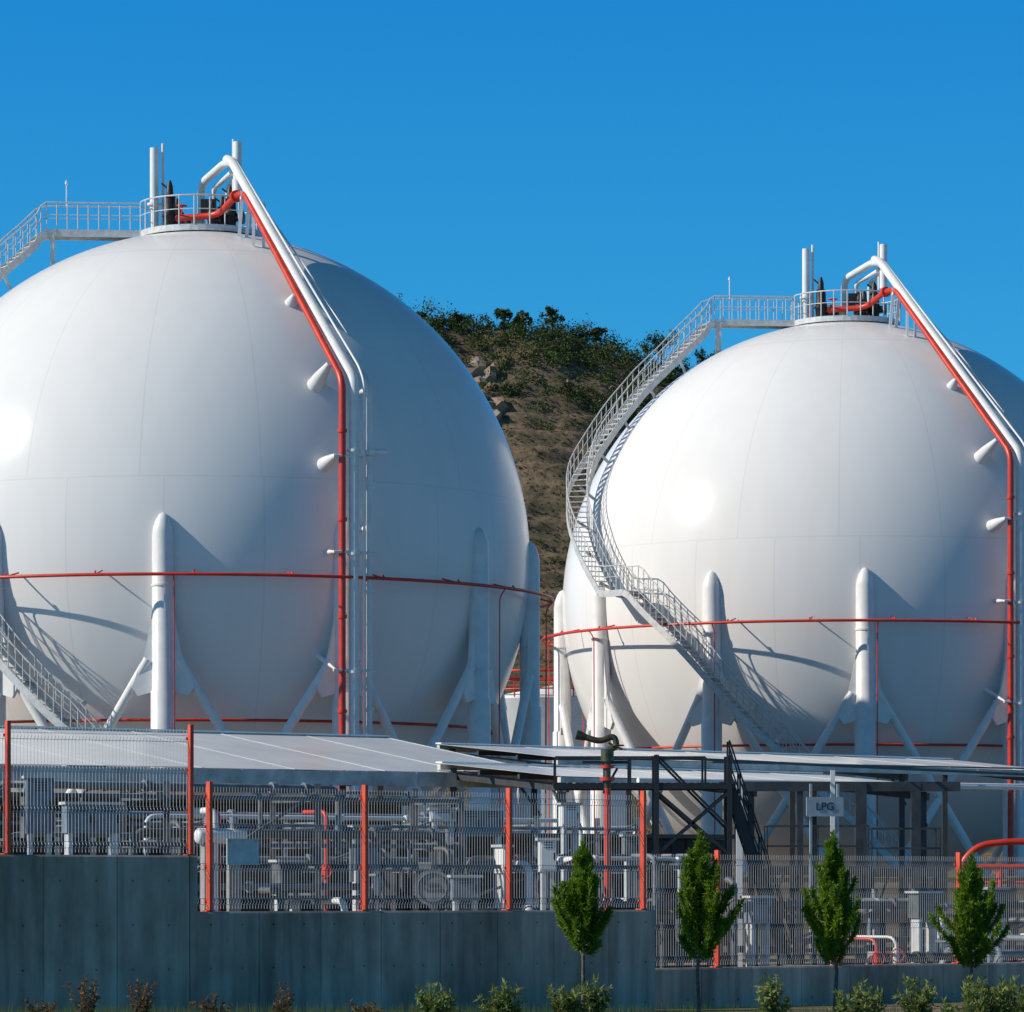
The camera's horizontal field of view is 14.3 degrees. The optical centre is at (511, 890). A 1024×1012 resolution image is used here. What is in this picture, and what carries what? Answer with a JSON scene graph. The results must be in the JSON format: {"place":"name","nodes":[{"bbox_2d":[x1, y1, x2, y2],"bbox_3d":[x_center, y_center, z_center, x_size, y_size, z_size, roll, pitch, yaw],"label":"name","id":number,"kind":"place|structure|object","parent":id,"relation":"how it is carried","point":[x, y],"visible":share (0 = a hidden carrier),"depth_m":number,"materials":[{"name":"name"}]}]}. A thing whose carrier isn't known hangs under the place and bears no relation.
{"place":"outdoors","nodes":[
{"label":"outdoors","id":0,"kind":"place"},
{"bbox_2d":[1,999,1012,1011],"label":"grass","id":1,"kind":"structure","parent":0,"point":[523,1009],"depth_m":61.56,"materials":[{"name":"green plant"}]},
{"bbox_2d":[0,0,1023,380],"label":"sky","id":2,"kind":"structure","parent":0,"point":[616,163],"materials":[{"name":"blue"}]},
{"bbox_2d":[402,833,733,961],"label":"rack","id":3,"kind":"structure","parent":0,"point":[682,843],"depth_m":118.46,"materials":[{"name":"grey metal"}]},
{"bbox_2d":[402,326,1002,875],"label":"hill","id":4,"kind":"structure","parent":0,"point":[540,502],"depth_m":441.86,"materials":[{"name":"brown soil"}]},
{"bbox_2d":[416,311,427,318],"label":"hill tree","id":5,"kind":"object","parent":4,"relation":"on","point":[422,314],"visible":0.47,"depth_m":462.90,"materials":[{"name":"green plant"}]},
{"bbox_2d":[447,311,467,327],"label":"hill tree","id":6,"kind":"object","parent":4,"relation":"on","point":[457,316],"visible":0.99,"depth_m":462.55,"materials":[{"name":"green plant"}]},
{"bbox_2d":[493,308,512,330],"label":"hill tree","id":7,"kind":"object","parent":4,"relation":"on","point":[507,312],"visible":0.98,"depth_m":462.53,"materials":[{"name":"green plant"}]},
{"bbox_2d":[511,310,534,335],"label":"hill tree","id":8,"kind":"object","parent":4,"relation":"on","point":[521,313],"visible":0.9,"depth_m":462.48,"materials":[{"name":"green plant"}]},
{"bbox_2d":[464,353,612,586],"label":"rock outcrop","id":9,"kind":"object","parent":4,"relation":"on","point":[498,405],"visible":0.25,"depth_m":450.53,"materials":[{"name":"stone"}]},
{"bbox_2d":[397,293,694,667],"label":"hill scrub","id":10,"kind":"object","parent":4,"relation":"on","point":[543,334],"visible":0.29,"depth_m":455.66,"materials":[{"name":"green plant"}]},
{"bbox_2d":[540,305,564,339],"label":"hill tree","id":11,"kind":"object","parent":4,"relation":"on","point":[551,311],"visible":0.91,"depth_m":462.44,"materials":[{"name":"green plant"}]},
{"bbox_2d":[582,326,607,342],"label":"hill tree","id":12,"kind":"object","parent":4,"relation":"on","point":[600,330],"visible":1,"depth_m":462.08,"materials":[{"name":"green plant"}]},
{"bbox_2d":[640,329,678,365],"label":"hill tree","id":13,"kind":"object","parent":4,"relation":"on","point":[656,342],"visible":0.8,"depth_m":462.63,"materials":[{"name":"green plant"}]},
{"bbox_2d":[692,346,714,364],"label":"hill tree","id":14,"kind":"object","parent":4,"relation":"on","point":[700,357],"visible":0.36,"depth_m":462.72,"materials":[{"name":"green plant"}]},
{"bbox_2d":[616,956,1023,1011],"bbox_3d":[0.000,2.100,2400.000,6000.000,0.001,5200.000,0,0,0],"label":"ground","id":15,"kind":"structure","parent":0,"point":[816,1007],"depth_m":74.66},
{"bbox_2d":[20,998,57,1011],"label":"dry weeds","id":16,"kind":"object","parent":15,"relation":"on","point":[51,1008],"visible":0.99,"depth_m":58.40,"materials":[{"name":"brown plant"}]},
{"bbox_2d":[21,775,56,854],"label":"control cabinet","id":17,"kind":"object","parent":15,"relation":"on","point":[48,778],"visible":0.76,"depth_m":74.81,"materials":[{"name":"grey metal"}]},
{"bbox_2d":[65,974,101,1011],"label":"dry weeds","id":18,"kind":"object","parent":15,"relation":"on","point":[88,1006],"visible":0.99,"depth_m":58.45,"materials":[{"name":"brown plant"}]},
{"bbox_2d":[59,802,124,854],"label":"control cabinet","id":19,"kind":"object","parent":15,"relation":"on","point":[104,825],"visible":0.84,"depth_m":72.84,"materials":[{"name":"grey metal"}]},
{"bbox_2d":[0,855,197,1011],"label":"concrete wall","id":20,"kind":"structure","parent":15,"relation":"on","point":[115,925],"depth_m":64.28,"materials":[{"name":"grey concrete"}]},
{"bbox_2d":[0,721,196,854],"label":"fence","id":21,"kind":"object","parent":20,"relation":"on","point":[8,770],"visible":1,"depth_m":64.43,"materials":[{"name":"metal"}]},
{"bbox_2d":[127,978,157,1011],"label":"dry weeds","id":22,"kind":"object","parent":15,"relation":"on","point":[142,1002],"visible":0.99,"depth_m":58.48,"materials":[{"name":"brown plant"}]},
{"bbox_2d":[0,797,409,911],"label":"equipment shed","id":23,"kind":"structure","parent":15,"relation":"on","point":[246,806],"depth_m":109.88,"materials":[{"name":"grey metal"}]},
{"bbox_2d":[241,853,279,882],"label":"doors and louvres","id":24,"kind":"structure","parent":23,"relation":"in","point":[264,877],"depth_m":109.91,"materials":[{"name":"grey metal"}]},
{"bbox_2d":[189,991,235,1011],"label":"dry weeds","id":25,"kind":"object","parent":15,"relation":"on","point":[206,1007],"visible":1,"depth_m":58.49,"materials":[{"name":"brown plant"}]},
{"bbox_2d":[194,817,246,911],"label":"horizontal vessel","id":26,"kind":"object","parent":15,"relation":"on","point":[200,836],"visible":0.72,"depth_m":71.91,"materials":[{"name":"white paint"}]},
{"bbox_2d":[0,778,464,910],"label":"pipe rack","id":27,"kind":"object","parent":15,"relation":"on","point":[271,888],"visible":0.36,"depth_m":78.90,"materials":[{"name":"grey metal"}]},
{"bbox_2d":[0,139,554,832],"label":"spherical gas tank","id":28,"kind":"object","parent":15,"relation":"on","point":[258,473],"visible":0.73,"depth_m":139.91,"materials":[{"name":"white metal"}]},
{"bbox_2d":[0,725,556,910],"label":"canopy","id":29,"kind":"object","parent":15,"relation":"on","point":[295,758],"visible":0.56,"depth_m":104.12,"materials":[{"name":"white metal"}]},
{"bbox_2d":[271,980,295,1011],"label":"dry weeds","id":30,"kind":"object","parent":15,"relation":"on","point":[287,1005],"visible":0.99,"depth_m":58.47,"materials":[{"name":"brown plant"}]},
{"bbox_2d":[268,860,305,910],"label":"control cabinet","id":31,"kind":"object","parent":15,"relation":"on","point":[292,876],"visible":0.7,"depth_m":79.86,"materials":[{"name":"grey metal"}]},
{"bbox_2d":[0,808,639,910],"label":"pipe rack","id":32,"kind":"object","parent":15,"relation":"on","point":[308,858],"visible":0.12,"depth_m":93.73,"materials":[{"name":"metal"}]},
{"bbox_2d":[349,1000,382,1011],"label":"dry weeds","id":33,"kind":"object","parent":15,"relation":"on","point":[364,1009],"visible":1,"depth_m":58.46,"materials":[{"name":"brown plant"}]},
{"bbox_2d":[348,825,383,910],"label":"control cabinet","id":34,"kind":"object","parent":15,"relation":"on","point":[355,907],"visible":0.3,"depth_m":87.84,"materials":[{"name":"grey metal"}]},
{"bbox_2d":[198,910,654,1011],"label":"concrete wall","id":35,"kind":"structure","parent":15,"relation":"on","point":[388,959],"depth_m":68.00,"materials":[{"name":"grey concrete"}]},
{"bbox_2d":[194,782,648,911],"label":"fence","id":36,"kind":"object","parent":35,"relation":"on","point":[209,863],"visible":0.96,"depth_m":68.38,"materials":[{"name":"metal"}]},
{"bbox_2d":[226,839,259,864],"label":"notice board","id":37,"kind":"object","parent":36,"relation":"attached to","point":[242,851],"visible":1,"depth_m":65.58,"materials":[{"name":"metal"}]},
{"bbox_2d":[414,869,450,910],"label":"vessel","id":38,"kind":"object","parent":15,"relation":"on","point":[438,887],"visible":0.72,"depth_m":73.50,"materials":[{"name":"metal"}]},
{"bbox_2d":[408,981,460,1011],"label":"shrub","id":39,"kind":"object","parent":15,"relation":"on","point":[428,1002],"visible":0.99,"depth_m":57.92,"materials":[{"name":"green plant"}]},
{"bbox_2d":[427,805,457,874],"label":"control cabinet","id":40,"kind":"object","parent":15,"relation":"on","point":[446,814],"visible":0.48,"depth_m":81.82,"materials":[{"name":"white metal"}]},
{"bbox_2d":[447,874,482,910],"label":"control cabinet","id":41,"kind":"object","parent":15,"relation":"on","point":[470,886],"visible":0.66,"depth_m":73.81,"materials":[{"name":"grey metal"}]},
{"bbox_2d":[456,808,505,907],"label":"control cabinet","id":42,"kind":"object","parent":15,"relation":"on","point":[486,818],"visible":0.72,"depth_m":81.83,"materials":[{"name":"grey metal"}]},
{"bbox_2d":[473,978,526,1011],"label":"shrub","id":43,"kind":"object","parent":15,"relation":"on","point":[503,1003],"visible":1,"depth_m":58.20,"materials":[{"name":"green plant"}]},
{"bbox_2d":[491,845,514,909],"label":"control cabinet","id":44,"kind":"object","parent":15,"relation":"on","point":[502,849],"visible":0.34,"depth_m":79.91,"materials":[{"name":"white metal"}]},
{"bbox_2d":[535,838,558,909],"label":"control cabinet","id":45,"kind":"object","parent":15,"relation":"on","point":[541,851],"visible":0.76,"depth_m":78.84,"materials":[{"name":"white metal"}]},
{"bbox_2d":[384,851,741,967],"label":"pipe rack","id":46,"kind":"object","parent":15,"relation":"on","point":[652,907],"visible":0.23,"depth_m":82.02,"materials":[{"name":"grey metal"}]},
{"bbox_2d":[504,669,625,833],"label":"storage tank","id":47,"kind":"object","parent":15,"relation":"on","point":[512,700],"visible":0.11,"depth_m":257.31,"materials":[{"name":"white metal"}]},
{"bbox_2d":[545,983,585,1011],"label":"shrub","id":48,"kind":"object","parent":15,"relation":"on","point":[572,1004],"visible":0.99,"depth_m":58.54,"materials":[{"name":"green plant"}]},
{"bbox_2d":[556,802,582,896],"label":"control cabinet","id":49,"kind":"object","parent":15,"relation":"on","point":[562,816],"visible":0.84,"depth_m":87.84,"materials":[{"name":"white metal"}]},
{"bbox_2d":[549,839,613,1011],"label":"broadleaf tree","id":50,"kind":"object","parent":15,"relation":"on","point":[580,900],"visible":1,"depth_m":59.87,"materials":[{"name":"green broadleaf foliage"},{"name":"bark"}]},
{"bbox_2d":[578,973,611,1011],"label":"shrub","id":51,"kind":"object","parent":15,"relation":"on","point":[598,1001],"visible":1,"depth_m":58.53,"materials":[{"name":"green plant"}]},
{"bbox_2d":[575,730,627,908],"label":"fire water monitor","id":52,"kind":"object","parent":15,"relation":"on","point":[607,759],"visible":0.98,"depth_m":81.94,"materials":[{"name":"red paint"}]},
{"bbox_2d":[619,834,639,900],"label":"control cabinet","id":53,"kind":"object","parent":15,"relation":"on","point":[629,863],"visible":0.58,"depth_m":85.86,"materials":[{"name":"metal"}]},
{"bbox_2d":[552,740,793,967],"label":"steel platform tower","id":54,"kind":"structure","parent":15,"relation":"on","point":[731,796],"depth_m":84.08,"materials":[{"name":"black metal"}]},
{"bbox_2d":[436,761,941,964],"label":"canopy","id":55,"kind":"object","parent":15,"relation":"on","point":[569,773],"visible":0.41,"depth_m":108.01,"materials":[{"name":"white metal"}]},
{"bbox_2d":[674,828,745,1011],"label":"broadleaf tree","id":56,"kind":"object","parent":15,"relation":"on","point":[700,910],"visible":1,"depth_m":60.35,"materials":[{"name":"green broad leaves"},{"name":"bark"}]},
{"bbox_2d":[435,742,1023,951],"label":"canopy","id":57,"kind":"object","parent":15,"relation":"on","point":[523,754],"visible":0.52,"depth_m":119.22,"materials":[{"name":"white metal"}]},
{"bbox_2d":[740,896,775,966],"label":"control cabinet","id":58,"kind":"object","parent":15,"relation":"on","point":[757,920],"visible":0.66,"depth_m":83.88,"materials":[{"name":"grey metal"}]},
{"bbox_2d":[753,972,792,1011],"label":"shrub","id":59,"kind":"object","parent":15,"relation":"on","point":[769,1001],"visible":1,"depth_m":57.93,"materials":[{"name":"green plant"}]},
{"bbox_2d":[541,242,1023,875],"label":"spherical gas tank","id":60,"kind":"object","parent":15,"relation":"on","point":[805,534],"visible":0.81,"depth_m":163.56,"materials":[{"name":"white metal"}]},
{"bbox_2d":[763,825,870,964],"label":"access gallery","id":61,"kind":"object","parent":15,"relation":"on","point":[854,871],"visible":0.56,"depth_m":91.98,"materials":[{"name":"grey metal"}]},
{"bbox_2d":[806,784,842,964],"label":"gas sign","id":62,"kind":"object","parent":15,"relation":"on","point":[824,806],"visible":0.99,"depth_m":88.98,"materials":[{"name":"white metal"}]},
{"bbox_2d":[636,758,1023,966],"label":"pipe bridge","id":63,"kind":"structure","parent":15,"relation":"on","point":[862,788],"depth_m":95.90,"materials":[{"name":"grey metal"}]},
{"bbox_2d":[799,829,862,1011],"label":"broadleaf tree","id":64,"kind":"object","parent":15,"relation":"on","point":[832,906],"visible":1,"depth_m":60.86,"materials":[{"name":"green broad leaves"},{"name":"bark"}]},
{"bbox_2d":[655,962,1023,1008],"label":"concrete wall","id":65,"kind":"structure","parent":15,"relation":"on","point":[805,985],"depth_m":74.75,"materials":[{"name":"grey concrete"}]},
{"bbox_2d":[647,850,1023,966],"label":"fence","id":66,"kind":"object","parent":65,"relation":"on","point":[716,958],"visible":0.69,"depth_m":75.76,"materials":[{"name":"metal"}]},
{"bbox_2d":[827,976,887,1011],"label":"shrub","id":67,"kind":"object","parent":15,"relation":"on","point":[854,1006],"visible":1,"depth_m":58.22,"materials":[{"name":"green plant"}]},
{"bbox_2d":[721,898,1023,966],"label":"pipe rack","id":68,"kind":"object","parent":15,"relation":"on","point":[1018,918],"visible":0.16,"depth_m":86.27,"materials":[{"name":"grey metal"}]},
{"bbox_2d":[780,933,1023,965],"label":"pipe rack","id":69,"kind":"object","parent":15,"relation":"on","point":[988,959],"visible":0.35,"depth_m":81.58,"materials":[{"name":"grey metal"}]},
{"bbox_2d":[867,827,942,962],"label":"access gallery","id":70,"kind":"object","parent":15,"relation":"on","point":[914,872],"visible":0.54,"depth_m":92.97,"materials":[{"name":"grey metal"}]},
{"bbox_2d":[891,972,939,1011],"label":"shrub","id":71,"kind":"object","parent":15,"relation":"on","point":[920,1002],"visible":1,"depth_m":58.57,"materials":[{"name":"green plant"}]},
{"bbox_2d":[905,891,942,963],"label":"control cabinet","id":72,"kind":"object","parent":15,"relation":"on","point":[931,933],"visible":0.48,"depth_m":83.86,"materials":[{"name":"grey metal"}]},
{"bbox_2d":[940,974,994,1011],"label":"shrub","id":73,"kind":"object","parent":15,"relation":"on","point":[969,998],"visible":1,"depth_m":57.91,"materials":[{"name":"green plant"}]},
{"bbox_2d":[926,852,1010,988],"bbox_3d":[6.875,0.792,61.430,1.302,2.818,0.994,0,0,0],"label":"broadleaf tree","id":74,"kind":"object","parent":15,"relation":"on","point":[975,909],"visible":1,"depth_m":61.38,"materials":[{"name":"green broad leaves"},{"name":"bark"}]},
{"bbox_2d":[962,838,1023,886],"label":"red fire hydrant pipework","id":75,"kind":"object","parent":15,"relation":"on","point":[992,843],"visible":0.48,"depth_m":86.95,"materials":[{"name":"paint"}]},
{"bbox_2d":[974,972,1019,1011],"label":"shrub","id":76,"kind":"object","parent":15,"relation":"on","point":[997,999],"visible":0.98,"depth_m":58.20,"materials":[{"name":"green plant"}]},
{"bbox_2d":[983,887,1010,962],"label":"control cabinet","id":77,"kind":"object","parent":15,"relation":"on","point":[998,898],"visible":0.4,"depth_m":85.87,"materials":[{"name":"grey metal"}]},
{"bbox_2d":[998,980,1023,1011],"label":"shrub","id":78,"kind":"object","parent":15,"relation":"on","point":[1019,1001],"visible":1,"depth_m":57.86,"materials":[{"name":"green plant"}]},
{"bbox_2d":[733,876,1023,955],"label":"bund wall","id":79,"kind":"structure","parent":0,"point":[890,883],"depth_m":131.82,"materials":[{"name":"beige concrete"}]},
{"bbox_2d":[858,889,917,964],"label":"horizontal vessel","id":80,"kind":"object","parent":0,"point":[876,920],"visible":0.14,"depth_m":89.76,"materials":[{"name":"metal"}]}
]}

